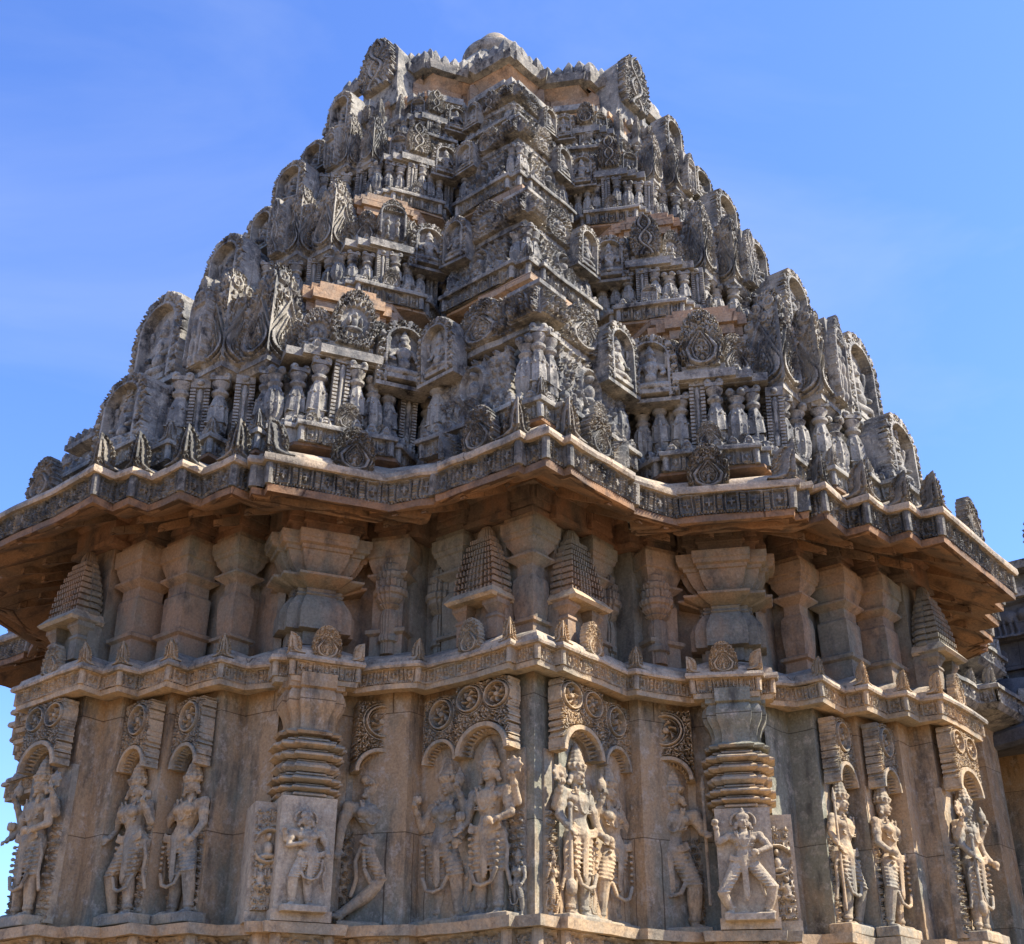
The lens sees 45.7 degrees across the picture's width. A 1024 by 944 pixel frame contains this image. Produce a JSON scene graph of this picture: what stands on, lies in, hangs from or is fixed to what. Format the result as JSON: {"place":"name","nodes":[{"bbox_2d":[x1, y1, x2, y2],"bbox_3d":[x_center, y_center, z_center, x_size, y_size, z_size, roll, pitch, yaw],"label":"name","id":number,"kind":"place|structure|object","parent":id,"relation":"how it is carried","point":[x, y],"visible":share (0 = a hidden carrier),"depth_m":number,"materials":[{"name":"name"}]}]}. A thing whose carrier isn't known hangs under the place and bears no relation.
{"place":"outdoors","nodes":[
{"label":"outdoors","id":0,"kind":"place"},
{"bbox_2d":[0,0,1023,915],"label":"sky","id":1,"kind":"structure","parent":0,"point":[872,151],"materials":[{"name":"blue"}]},
{"bbox_2d":[993,522,1023,896],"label":"pillared hall","id":2,"kind":"structure","parent":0,"point":[1009,741],"depth_m":13.55,"materials":[{"name":"brown stone"}]},
{"bbox_3d":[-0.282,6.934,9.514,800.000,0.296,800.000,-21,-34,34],"label":"ground","id":3,"kind":"structure","parent":0,"visible":0},
{"bbox_2d":[0,32,1018,943],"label":"temple","id":4,"kind":"structure","parent":3,"relation":"on","point":[510,398],"depth_m":8.57,"materials":[{"name":"brown stone"}]},
{"bbox_2d":[0,755,62,928],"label":"deity statue","id":5,"kind":"object","parent":4,"relation":"on","point":[28,829],"visible":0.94,"depth_m":7.87,"materials":[{"name":"beige stone"}]},
{"bbox_2d":[92,761,154,927],"bbox_3d":[-2.465,2.372,7.826,0.452,1.050,0.212,-21,-34,34],"label":"deity statue","id":6,"kind":"object","parent":4,"relation":"on","point":[135,815],"visible":0.92,"depth_m":7.74,"materials":[{"name":"beige stone"}]},
{"bbox_2d":[149,762,209,925],"bbox_3d":[-2.109,2.344,7.769,0.459,1.050,0.196,-21,-34,34],"label":"deity statue","id":7,"kind":"object","parent":4,"relation":"on","point":[187,815],"visible":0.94,"depth_m":7.67,"materials":[{"name":"beige stone"}]},
{"bbox_2d":[279,806,331,913],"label":"deity statue","id":8,"kind":"object","parent":4,"relation":"on","point":[310,861],"visible":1,"depth_m":7.35,"materials":[{"name":"stone"}]},
{"bbox_2d":[330,775,386,926],"bbox_3d":[-0.904,2.440,7.790,0.563,0.994,0.211,11,-29,-20],"label":"deity statue","id":9,"kind":"object","parent":4,"relation":"on","point":[366,814],"visible":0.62,"depth_m":7.74,"materials":[{"name":"beige stone"}]},
{"bbox_2d":[408,757,471,924],"bbox_3d":[-0.434,2.342,7.698,0.474,1.083,0.202,-21,-34,34],"label":"deity statue","id":10,"kind":"object","parent":4,"relation":"on","point":[441,849],"visible":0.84,"depth_m":7.64,"materials":[{"name":"beige stone"}]},
{"bbox_2d":[460,863,470,911],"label":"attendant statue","id":11,"kind":"object","parent":4,"relation":"on","point":[466,877],"visible":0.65,"depth_m":7.42,"materials":[{"name":"beige stone"}]},
{"bbox_2d":[451,739,522,921],"bbox_3d":[-0.137,2.187,7.439,0.556,1.127,0.237,-21,-34,34],"label":"deity statue","id":12,"kind":"object","parent":4,"relation":"on","point":[488,851],"visible":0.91,"depth_m":7.41,"materials":[{"name":"beige stone"}]},
{"bbox_2d":[508,847,526,914],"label":"attendant statue","id":13,"kind":"object","parent":4,"relation":"on","point":[516,887],"visible":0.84,"depth_m":7.22,"materials":[{"name":"beige stone"}]},
{"bbox_2d":[545,850,563,913],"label":"attendant statue","id":14,"kind":"object","parent":4,"relation":"on","point":[553,893],"visible":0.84,"depth_m":7.25,"materials":[{"name":"beige stone"}]},
{"bbox_2d":[551,743,611,922],"bbox_3d":[0.404,2.228,7.514,0.224,1.127,0.554,-21,-34,34],"label":"deity statue","id":15,"kind":"object","parent":4,"relation":"on","point":[579,877],"visible":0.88,"depth_m":7.46,"materials":[{"name":"beige stone"}]},
{"bbox_2d":[589,890,597,914],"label":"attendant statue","id":16,"kind":"object","parent":4,"relation":"on","point":[590,902],"visible":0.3,"depth_m":7.49,"materials":[{"name":"beige stone"}]},
{"bbox_2d":[590,765,639,928],"bbox_3d":[0.652,2.408,7.814,0.218,1.083,0.466,-21,-34,34],"label":"deity statue","id":17,"kind":"object","parent":4,"relation":"on","point":[613,864],"visible":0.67,"depth_m":7.75,"materials":[{"name":"beige stone"}]},
{"bbox_2d":[666,770,713,931],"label":"deity statue","id":18,"kind":"object","parent":4,"relation":"on","point":[679,857],"visible":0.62,"depth_m":7.92,"materials":[{"name":"beige stone"}]},
{"bbox_2d":[711,808,778,921],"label":"deity statue","id":19,"kind":"object","parent":4,"relation":"on","point":[744,860],"visible":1,"depth_m":7.57,"materials":[{"name":"stone"}]},
{"bbox_2d":[827,781,878,937],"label":"deity statue","id":20,"kind":"object","parent":4,"relation":"on","point":[842,832],"visible":0.9,"depth_m":8.03,"materials":[{"name":"beige stone"}]},
{"bbox_2d":[870,787,923,939],"bbox_3d":[2.592,2.622,8.265,0.212,1.050,0.452,-21,-34,34],"label":"deity statue","id":21,"kind":"object","parent":4,"relation":"on","point":[886,835],"visible":0.91,"depth_m":8.15,"materials":[{"name":"beige stone"}]},
{"bbox_2d":[951,787,1010,943],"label":"deity statue","id":22,"kind":"object","parent":4,"relation":"on","point":[968,836],"visible":0.98,"depth_m":8.38,"materials":[{"name":"beige stone"}]},
{"bbox_2d":[956,639,1023,943],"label":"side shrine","id":23,"kind":"object","parent":3,"relation":"on","point":[993,702],"visible":0.18,"depth_m":12.38,"materials":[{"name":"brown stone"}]}
]}

